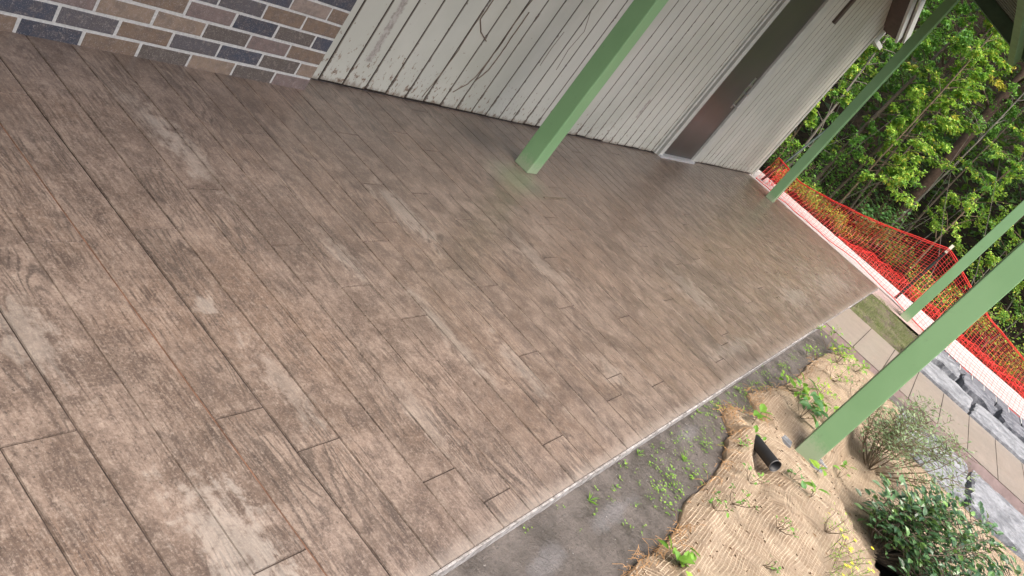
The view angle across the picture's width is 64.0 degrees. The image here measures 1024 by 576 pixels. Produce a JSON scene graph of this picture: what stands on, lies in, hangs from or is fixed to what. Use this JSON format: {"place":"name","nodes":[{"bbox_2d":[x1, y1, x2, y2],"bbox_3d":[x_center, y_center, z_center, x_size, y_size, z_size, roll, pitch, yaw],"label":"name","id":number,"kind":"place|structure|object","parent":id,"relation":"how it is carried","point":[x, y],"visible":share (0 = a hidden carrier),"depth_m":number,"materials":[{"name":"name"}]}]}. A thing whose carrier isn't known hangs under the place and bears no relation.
{"place":"outdoors","nodes":[
{"label":"outdoors","id":0,"kind":"place"},
{"bbox_2d":[0,30,878,575],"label":"patio","id":1,"kind":"structure","parent":0,"point":[264,328],"depth_m":2.64,"materials":[{"name":"concrete"}]},
{"bbox_2d":[0,0,925,174],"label":"house","id":2,"kind":"structure","parent":1,"relation":"on","point":[745,86],"depth_m":5.49,"materials":[{"name":"brick"}]},
{"bbox_2d":[422,0,590,96],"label":"dried vine","id":3,"kind":"object","parent":2,"relation":"attached to","point":[499,46],"visible":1,"depth_m":4.99,"materials":[{"name":"plant"}]},
{"bbox_2d":[664,0,825,158],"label":"door","id":4,"kind":"structure","parent":2,"relation":"in","point":[796,13],"depth_m":8.55,"materials":[{"name":"brown metal"}]},
{"bbox_2d":[543,197,566,199],"bbox_3d":[0.267,-0.552,5.054,0.015,0.008,0.300,47,24,18],"label":"wood chip","id":5,"kind":"object","parent":1,"relation":"on","point":[557,198],"visible":1,"depth_m":5.06,"materials":[{"name":"brown wood"}]},
{"bbox_2d":[515,0,1023,463],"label":"porch canopy","id":6,"kind":"object","parent":1,"relation":"on","point":[994,285],"visible":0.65,"depth_m":4.81,"materials":[{"name":"green metal"}]},
{"bbox_2d":[444,329,930,575],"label":"garden soil","id":7,"kind":"structure","parent":0,"point":[549,533],"depth_m":2.95,"materials":[{"name":"grey soil"}]},
{"bbox_2d":[523,353,799,533],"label":"weeds","id":8,"kind":"object","parent":7,"relation":"on","point":[684,458],"visible":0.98,"depth_m":3.38,"materials":[{"name":"green plant"}]},
{"bbox_2d":[617,354,821,575],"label":"coir fibres","id":9,"kind":"object","parent":7,"relation":"on","point":[681,530],"visible":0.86,"depth_m":3.65,"materials":[{"name":"beige wicker"}]},
{"bbox_2d":[803,344,825,358],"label":"seedling","id":10,"kind":"object","parent":7,"relation":"on","point":[811,348],"visible":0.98,"depth_m":6.11,"materials":[{"name":"green plant"}]},
{"bbox_2d":[626,352,1023,575],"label":"erosion blanket","id":11,"kind":"object","parent":7,"relation":"on","point":[753,551],"visible":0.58,"depth_m":3.77,"materials":[{"name":"fabric"}]},
{"bbox_2d":[657,537,700,575],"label":"seedling","id":12,"kind":"object","parent":11,"relation":"on","point":[688,557],"visible":1,"depth_m":2.72,"materials":[{"name":"green plant"}]},
{"bbox_2d":[708,489,733,517],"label":"seedling","id":13,"kind":"object","parent":11,"relation":"on","point":[711,502],"visible":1,"depth_m":3.19,"materials":[{"name":"green plant"}]},
{"bbox_2d":[729,483,759,511],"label":"seedling","id":14,"kind":"object","parent":11,"relation":"on","point":[740,502],"visible":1,"depth_m":3.31,"materials":[{"name":"green plant"}]},
{"bbox_2d":[738,435,752,449],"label":"seedling","id":15,"kind":"object","parent":11,"relation":"on","point":[743,445],"visible":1,"depth_m":3.88,"materials":[{"name":"green plant"}]},
{"bbox_2d":[742,463,769,484],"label":"seedling","id":16,"kind":"object","parent":11,"relation":"on","point":[749,468],"visible":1,"depth_m":3.62,"materials":[{"name":"green plant"}]},
{"bbox_2d":[753,425,766,439],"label":"seedling","id":17,"kind":"object","parent":11,"relation":"on","point":[755,427],"visible":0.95,"depth_m":4.03,"materials":[{"name":"green plant"}]},
{"bbox_2d":[752,404,772,424],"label":"seedling","id":18,"kind":"object","parent":11,"relation":"on","point":[763,408],"visible":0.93,"depth_m":4.20,"materials":[{"name":"green plant"}]},
{"bbox_2d":[754,435,781,471],"bbox_3d":[1.216,0.793,3.944,0.064,0.089,0.209,27,26,-27],"label":"drain pipe","id":19,"kind":"object","parent":11,"relation":"on","point":[767,456],"visible":0.98,"depth_m":3.90,"materials":[{"name":"black plastic"}]},
{"bbox_2d":[644,352,899,575],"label":"leaf litter","id":20,"kind":"object","parent":11,"relation":"on","point":[783,527],"visible":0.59,"depth_m":3.79,"materials":[{"name":"brown plant"}]},
{"bbox_2d":[763,560,781,572],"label":"seedling","id":21,"kind":"object","parent":11,"relation":"on","point":[773,569],"visible":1,"depth_m":3.08,"materials":[{"name":"green plant"}]},
{"bbox_2d":[781,435,791,447],"bbox_3d":[1.433,0.846,4.369,0.072,0.107,0.084,47,24,18],"label":"footing stone","id":22,"kind":"object","parent":11,"relation":"on","point":[786,441],"visible":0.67,"depth_m":4.34,"materials":[{"name":"grey stone"}]},
{"bbox_2d":[776,515,798,538],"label":"seedling","id":23,"kind":"object","parent":11,"relation":"on","point":[792,528],"visible":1,"depth_m":3.33,"materials":[{"name":"green plant"}]},
{"bbox_2d":[787,465,806,488],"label":"seedling","id":24,"kind":"object","parent":11,"relation":"on","point":[804,485],"visible":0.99,"depth_m":3.88,"materials":[{"name":"green plant"}]},
{"bbox_2d":[779,363,816,400],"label":"seedling","id":25,"kind":"object","parent":11,"relation":"on","point":[806,389],"visible":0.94,"depth_m":5.00,"materials":[{"name":"green plant"}]},
{"bbox_2d":[795,377,827,427],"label":"seedling","id":26,"kind":"object","parent":11,"relation":"on","point":[816,411],"visible":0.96,"depth_m":4.63,"materials":[{"name":"green plant"}]},
{"bbox_2d":[810,464,821,472],"bbox_3d":[1.597,0.985,4.358,0.074,0.104,0.078,49,25,24],"label":"footing stone","id":27,"kind":"object","parent":11,"relation":"on","point":[814,467],"visible":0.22,"depth_m":4.32,"materials":[{"name":"grey stone"}]},
{"bbox_2d":[803,480,830,496],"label":"seedling","id":28,"kind":"object","parent":11,"relation":"on","point":[811,483],"visible":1,"depth_m":3.79,"materials":[{"name":"green plant"}]},
{"bbox_2d":[810,459,826,475],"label":"seedling","id":29,"kind":"object","parent":11,"relation":"on","point":[815,463],"visible":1,"depth_m":4.21,"materials":[{"name":"green plant"}]},
{"bbox_2d":[818,459,826,469],"bbox_3d":[1.664,0.985,4.455,0.070,0.107,0.069,3,42,-54],"label":"footing stone","id":30,"kind":"object","parent":11,"relation":"on","point":[822,462],"visible":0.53,"depth_m":4.42,"materials":[{"name":"grey stone"}]},
{"bbox_2d":[813,392,838,422],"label":"seedling","id":31,"kind":"object","parent":11,"relation":"on","point":[825,405],"visible":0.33,"depth_m":4.87,"materials":[{"name":"green plant"}]},
{"bbox_2d":[815,377,840,399],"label":"seedling","id":32,"kind":"object","parent":11,"relation":"on","point":[829,391],"visible":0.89,"depth_m":5.33,"materials":[{"name":"green plant"}]},
{"bbox_2d":[822,502,853,535],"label":"seedling","id":33,"kind":"object","parent":11,"relation":"on","point":[829,532],"visible":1,"depth_m":3.57,"materials":[{"name":"green plant"}]},
{"bbox_2d":[827,358,851,383],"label":"seedling","id":34,"kind":"object","parent":11,"relation":"on","point":[838,379],"visible":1,"depth_m":5.68,"materials":[{"name":"green plant"}]},
{"bbox_2d":[829,345,855,369],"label":"seedling","id":35,"kind":"object","parent":11,"relation":"on","point":[844,356],"visible":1,"depth_m":6.27,"materials":[{"name":"green plant"}]},
{"bbox_2d":[833,461,856,477],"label":"seedling","id":36,"kind":"object","parent":11,"relation":"on","point":[842,466],"visible":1,"depth_m":4.54,"materials":[{"name":"green plant"}]},
{"bbox_2d":[824,527,873,575],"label":"flowering plant","id":37,"kind":"object","parent":11,"relation":"on","point":[846,564],"visible":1,"depth_m":3.44,"materials":[{"name":"yellow plant"}]},
{"bbox_2d":[852,352,869,374],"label":"seedling","id":38,"kind":"object","parent":11,"relation":"on","point":[863,367],"visible":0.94,"depth_m":6.46,"materials":[{"name":"green plant"}]},
{"bbox_2d":[853,393,980,502],"bbox_3d":[2.395,0.967,4.991,0.811,0.526,0.798,47,24,18],"label":"shrub","id":39,"kind":"object","parent":11,"relation":"on","point":[900,430],"visible":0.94,"depth_m":4.93,"materials":[{"name":"green plant"}]},
{"bbox_2d":[886,390,967,462],"bbox_3d":[2.845,1.003,5.676,0.575,0.424,0.612,47,24,18],"label":"shrub","id":40,"kind":"object","parent":11,"relation":"on","point":[933,410],"visible":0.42,"depth_m":5.71,"materials":[{"name":"green plant"}]},
{"bbox_2d":[888,544,970,575],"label":"shrub","id":41,"kind":"object","parent":11,"relation":"on","point":[908,555],"visible":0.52,"depth_m":3.94,"materials":[{"name":"green plant"}]},
{"bbox_2d":[854,472,1023,575],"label":"shrub","id":42,"kind":"object","parent":11,"relation":"on","point":[900,520],"visible":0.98,"depth_m":4.09,"materials":[{"name":"green plant"}]},
{"bbox_2d":[815,325,854,357],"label":"seedling","id":43,"kind":"object","parent":7,"relation":"on","point":[824,326],"visible":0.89,"depth_m":6.62,"materials":[{"name":"green plant"}]},
{"bbox_2d":[889,412,967,502],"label":"stone slab","id":44,"kind":"structure","parent":7,"relation":"on","point":[960,493],"depth_m":6.06,"materials":[{"name":"grey stone"}]},
{"bbox_2d":[748,169,1023,418],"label":"pale path","id":45,"kind":"structure","parent":0,"point":[893,292],"depth_m":11.40,"materials":[{"name":"concrete"}]},
{"bbox_2d":[761,128,826,180],"bbox_3d":[4.307,-2.047,12.266,0.054,1.269,0.835,50,25,24],"label":"leaning stake","id":46,"kind":"object","parent":45,"relation":"on","point":[797,152],"visible":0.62,"depth_m":12.22,"materials":[{"name":"metal"}]},
{"bbox_2d":[756,157,1023,416],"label":"safety fence","id":47,"kind":"object","parent":45,"relation":"on","point":[924,272],"visible":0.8,"depth_m":11.22,"materials":[{"name":"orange plastic"}]},
{"bbox_2d":[850,294,922,352],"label":"grass","id":48,"kind":"structure","parent":0,"point":[898,324],"depth_m":9.29,"materials":[{"name":"green plant"}]},
{"bbox_2d":[759,34,1023,397],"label":"forest floor","id":49,"kind":"structure","parent":0,"point":[969,241],"depth_m":16.99,"materials":[{"name":"soil"}]},
{"bbox_2d":[771,165,805,193],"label":"shrub","id":50,"kind":"object","parent":49,"relation":"on","point":[776,177],"visible":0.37,"depth_m":13.00,"materials":[{"name":"plant"}]},
{"bbox_2d":[763,135,827,178],"bbox_3d":[4.468,-2.104,13.395,1.160,0.752,1.033,47,24,18],"label":"shrub","id":51,"kind":"object","parent":49,"relation":"on","point":[785,153],"visible":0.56,"depth_m":13.29,"materials":[{"name":"green plant"}]},
{"bbox_2d":[798,171,839,210],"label":"shrub","id":52,"kind":"object","parent":49,"relation":"on","point":[815,186],"visible":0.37,"depth_m":13.33,"materials":[{"name":"green plant"}]},
{"bbox_2d":[795,176,847,222],"bbox_3d":[4.863,-1.393,13.092,1.163,0.410,1.180,47,24,18],"label":"shrub","id":53,"kind":"object","parent":49,"relation":"on","point":[808,199],"visible":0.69,"depth_m":12.98,"materials":[{"name":"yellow plant"}]},
{"bbox_2d":[766,45,882,173],"bbox_3d":[5.053,-3.358,12.870,1.174,3.686,1.249,29,25,-22],"label":"tree","id":54,"kind":"object","parent":49,"relation":"on","point":[842,100],"visible":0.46,"depth_m":12.84,"materials":[{"name":"green plant"}]},
{"bbox_2d":[824,208,867,244],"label":"shrub","id":55,"kind":"object","parent":49,"relation":"on","point":[837,225],"visible":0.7,"depth_m":12.93,"materials":[{"name":"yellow plant"}]},
{"bbox_2d":[807,127,889,207],"bbox_3d":[5.811,-2.043,14.462,1.484,1.377,1.539,11,35,-48],"label":"shrub","id":56,"kind":"object","parent":49,"relation":"on","point":[838,175],"visible":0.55,"depth_m":14.31,"materials":[{"name":"green plant"}]},
{"bbox_2d":[781,0,943,172],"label":"tree","id":57,"kind":"object","parent":49,"relation":"on","point":[833,115],"visible":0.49,"depth_m":13.07,"materials":[{"name":"green plant"}]},
{"bbox_2d":[835,3,924,96],"bbox_3d":[6.125,-4.173,14.121,1.864,5.266,2.073,33,23,-14],"label":"tree","id":58,"kind":"object","parent":49,"relation":"on","point":[866,80],"visible":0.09,"depth_m":14.37,"materials":[{"name":"green plant"}]},
{"bbox_2d":[850,192,912,249],"bbox_3d":[5.751,-1.067,13.086,0.925,0.951,0.906,47,24,18],"label":"shrub","id":59,"kind":"object","parent":49,"relation":"on","point":[867,237],"visible":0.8,"depth_m":13.04,"materials":[{"name":"green plant"}]},
{"bbox_2d":[845,169,928,236],"bbox_3d":[6.549,-1.379,14.413,1.520,1.154,1.555,47,24,18],"label":"shrub","id":60,"kind":"object","parent":49,"relation":"on","point":[912,228],"visible":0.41,"depth_m":14.42,"materials":[{"name":"green plant"}]},
{"bbox_2d":[805,0,993,193],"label":"tree","id":61,"kind":"object","parent":49,"relation":"on","point":[928,49],"visible":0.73,"depth_m":13.22,"materials":[{"name":"green plant"}]},
{"bbox_2d":[823,0,975,118],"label":"tree","id":62,"kind":"object","parent":49,"relation":"on","point":[880,54],"visible":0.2,"depth_m":18.06,"materials":[{"name":"green plant"}]},
{"bbox_2d":[781,75,1023,347],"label":"bare twigs","id":63,"kind":"object","parent":49,"relation":"on","point":[849,195],"visible":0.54,"depth_m":13.54,"materials":[{"name":"brown plant"}]},
{"bbox_2d":[879,227,925,268],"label":"shrub","id":64,"kind":"object","parent":49,"relation":"on","point":[888,252],"visible":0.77,"depth_m":13.44,"materials":[{"name":"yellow plant"}]},
{"bbox_2d":[785,0,1023,303],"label":"woodland","id":65,"kind":"object","parent":49,"relation":"on","point":[889,87],"visible":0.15,"depth_m":16.39,"materials":[{"name":"green plant"}]},
{"bbox_2d":[825,0,986,185],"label":"tree","id":66,"kind":"object","parent":49,"relation":"on","point":[940,33],"visible":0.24,"depth_m":14.79,"materials":[{"name":"green plant"}]},
{"bbox_2d":[816,16,1001,207],"bbox_3d":[6.700,-2.972,13.346,1.338,4.656,1.934,14,33,-45],"label":"tree","id":67,"kind":"object","parent":49,"relation":"on","point":[921,125],"visible":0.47,"depth_m":13.22,"materials":[{"name":"green plant"}]},
{"bbox_2d":[856,0,973,72],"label":"tree","id":68,"kind":"object","parent":49,"relation":"on","point":[858,63],"visible":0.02,"depth_m":15.07,"materials":[{"name":"green plant"}]},
{"bbox_2d":[825,27,1009,221],"bbox_3d":[6.328,-2.615,12.531,1.248,4.315,1.092,47,24,18],"label":"tree","id":69,"kind":"object","parent":49,"relation":"on","point":[944,102],"visible":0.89,"depth_m":12.45,"materials":[{"name":"green plant"}]},
{"bbox_2d":[843,19,1008,221],"bbox_3d":[7.041,-2.854,13.325,1.258,4.858,1.731,35,23,-8],"label":"tree","id":70,"kind":"object","parent":49,"relation":"on","point":[910,153],"visible":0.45,"depth_m":13.36,"materials":[{"name":"green plant"}]},
{"bbox_2d":[837,10,1015,223],"bbox_3d":[6.827,-2.965,12.919,1.872,5.071,1.623,47,24,18],"label":"tree","id":71,"kind":"object","parent":49,"relation":"on","point":[965,97],"visible":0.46,"depth_m":12.80,"materials":[{"name":"green plant"}]},
{"bbox_2d":[905,264,953,310],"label":"shrub","id":72,"kind":"object","parent":49,"relation":"on","point":[923,289],"visible":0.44,"depth_m":12.55,"materials":[{"name":"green plant"}]},
{"bbox_2d":[856,34,1023,205],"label":"tree","id":73,"kind":"object","parent":49,"relation":"on","point":[989,124],"visible":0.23,"depth_m":14.77,"materials":[{"name":"green plant"}]},
{"bbox_2d":[869,82,1023,246],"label":"tree","id":74,"kind":"object","parent":49,"relation":"on","point":[1013,90],"visible":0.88,"depth_m":13.20,"materials":[{"name":"green plant"}]},
{"bbox_2d":[871,36,1023,244],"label":"tree","id":75,"kind":"object","parent":49,"relation":"on","point":[929,178],"visible":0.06,"depth_m":14.14,"materials":[{"name":"brown plant"}]},
{"bbox_2d":[889,90,1023,253],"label":"tree","id":76,"kind":"object","parent":49,"relation":"on","point":[1013,108],"visible":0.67,"depth_m":13.34,"materials":[{"name":"green plant"}]},
{"bbox_2d":[899,124,1023,279],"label":"tree","id":77,"kind":"object","parent":49,"relation":"on","point":[967,205],"visible":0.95,"depth_m":12.85,"materials":[{"name":"green plant"}]},
{"bbox_2d":[937,285,1001,335],"bbox_3d":[6.943,0.350,12.515,1.155,0.857,0.971,47,24,18],"label":"shrub","id":78,"kind":"object","parent":49,"relation":"on","point":[980,319],"visible":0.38,"depth_m":12.47,"materials":[{"name":"green plant"}]},
{"bbox_2d":[937,220,1023,325],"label":"tree","id":79,"kind":"object","parent":49,"relation":"on","point":[991,257],"visible":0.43,"depth_m":12.62,"materials":[{"name":"green plant"}]},
{"bbox_2d":[977,317,1023,381],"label":"shrub","id":80,"kind":"object","parent":49,"relation":"on","point":[1010,367],"visible":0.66,"depth_m":12.10,"materials":[{"name":"green plant"}]},
{"bbox_2d":[991,238,1023,354],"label":"tree","id":81,"kind":"object","parent":49,"relation":"on","point":[1016,305],"visible":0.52,"depth_m":13.13,"materials":[{"name":"green plant"}]},
{"bbox_2d":[1001,149,1023,235],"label":"tree","id":82,"kind":"object","parent":49,"relation":"on","point":[1016,186],"visible":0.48,"depth_m":14.86,"materials":[{"name":"green plant"}]},
{"bbox_2d":[822,308,1023,515],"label":"walkway","id":83,"kind":"structure","parent":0,"point":[999,468],"depth_m":7.25,"materials":[{"name":"concrete"}]},
{"bbox_2d":[872,288,1023,419],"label":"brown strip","id":84,"kind":"object","parent":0,"point":[889,301],"visible":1,"depth_m":10.46,"materials":[{"name":"pink concrete"}]},
{"bbox_2d":[885,0,1023,129],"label":"tree","id":85,"kind":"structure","parent":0,"point":[980,21],"depth_m":24.57,"materials":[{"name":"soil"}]},
{"bbox_2d":[963,470,1023,560],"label":"stone slab","id":86,"kind":"structure","parent":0,"point":[1006,516],"depth_m":6.03,"materials":[{"name":"grey stone"}]},
{"label":"dark soil","id":87,"kind":"structure","parent":0,"visible":0},
{"bbox_2d":[931,352,959,380],"bbox_3d":[4.797,0.913,9.323,0.486,0.353,0.799,47,24,18],"label":"rock","id":88,"kind":"object","parent":87,"relation":"on","point":[948,366],"visible":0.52,"depth_m":8.99,"materials":[{"name":"grey stone"}]},
{"bbox_2d":[919,362,972,412],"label":"stone slab","id":89,"kind":"structure","parent":87,"relation":"on","point":[950,388],"depth_m":8.27,"materials":[{"name":"grey stone"}]},
{"bbox_2d":[955,374,996,414],"bbox_3d":[5.108,1.268,9.155,0.481,0.339,0.670,47,24,18],"label":"rock","id":90,"kind":"object","parent":87,"relation":"on","point":[972,390],"visible":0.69,"depth_m":8.93,"materials":[{"name":"grey stone"}]},
{"bbox_2d":[942,350,1023,427],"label":"curb","id":91,"kind":"object","parent":87,"relation":"on","point":[999,404],"visible":0.19,"depth_m":9.57,"materials":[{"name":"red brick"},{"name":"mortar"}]},
{"bbox_2d":[967,403,1023,463],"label":"stone slab","id":92,"kind":"structure","parent":87,"relation":"on","point":[997,430],"depth_m":8.07,"materials":[{"name":"grey stone"}]},
{"bbox_2d":[993,409,1023,442],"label":"rock","id":93,"kind":"object","parent":87,"relation":"on","point":[1006,419],"visible":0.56,"depth_m":8.80,"materials":[{"name":"grey stone"}]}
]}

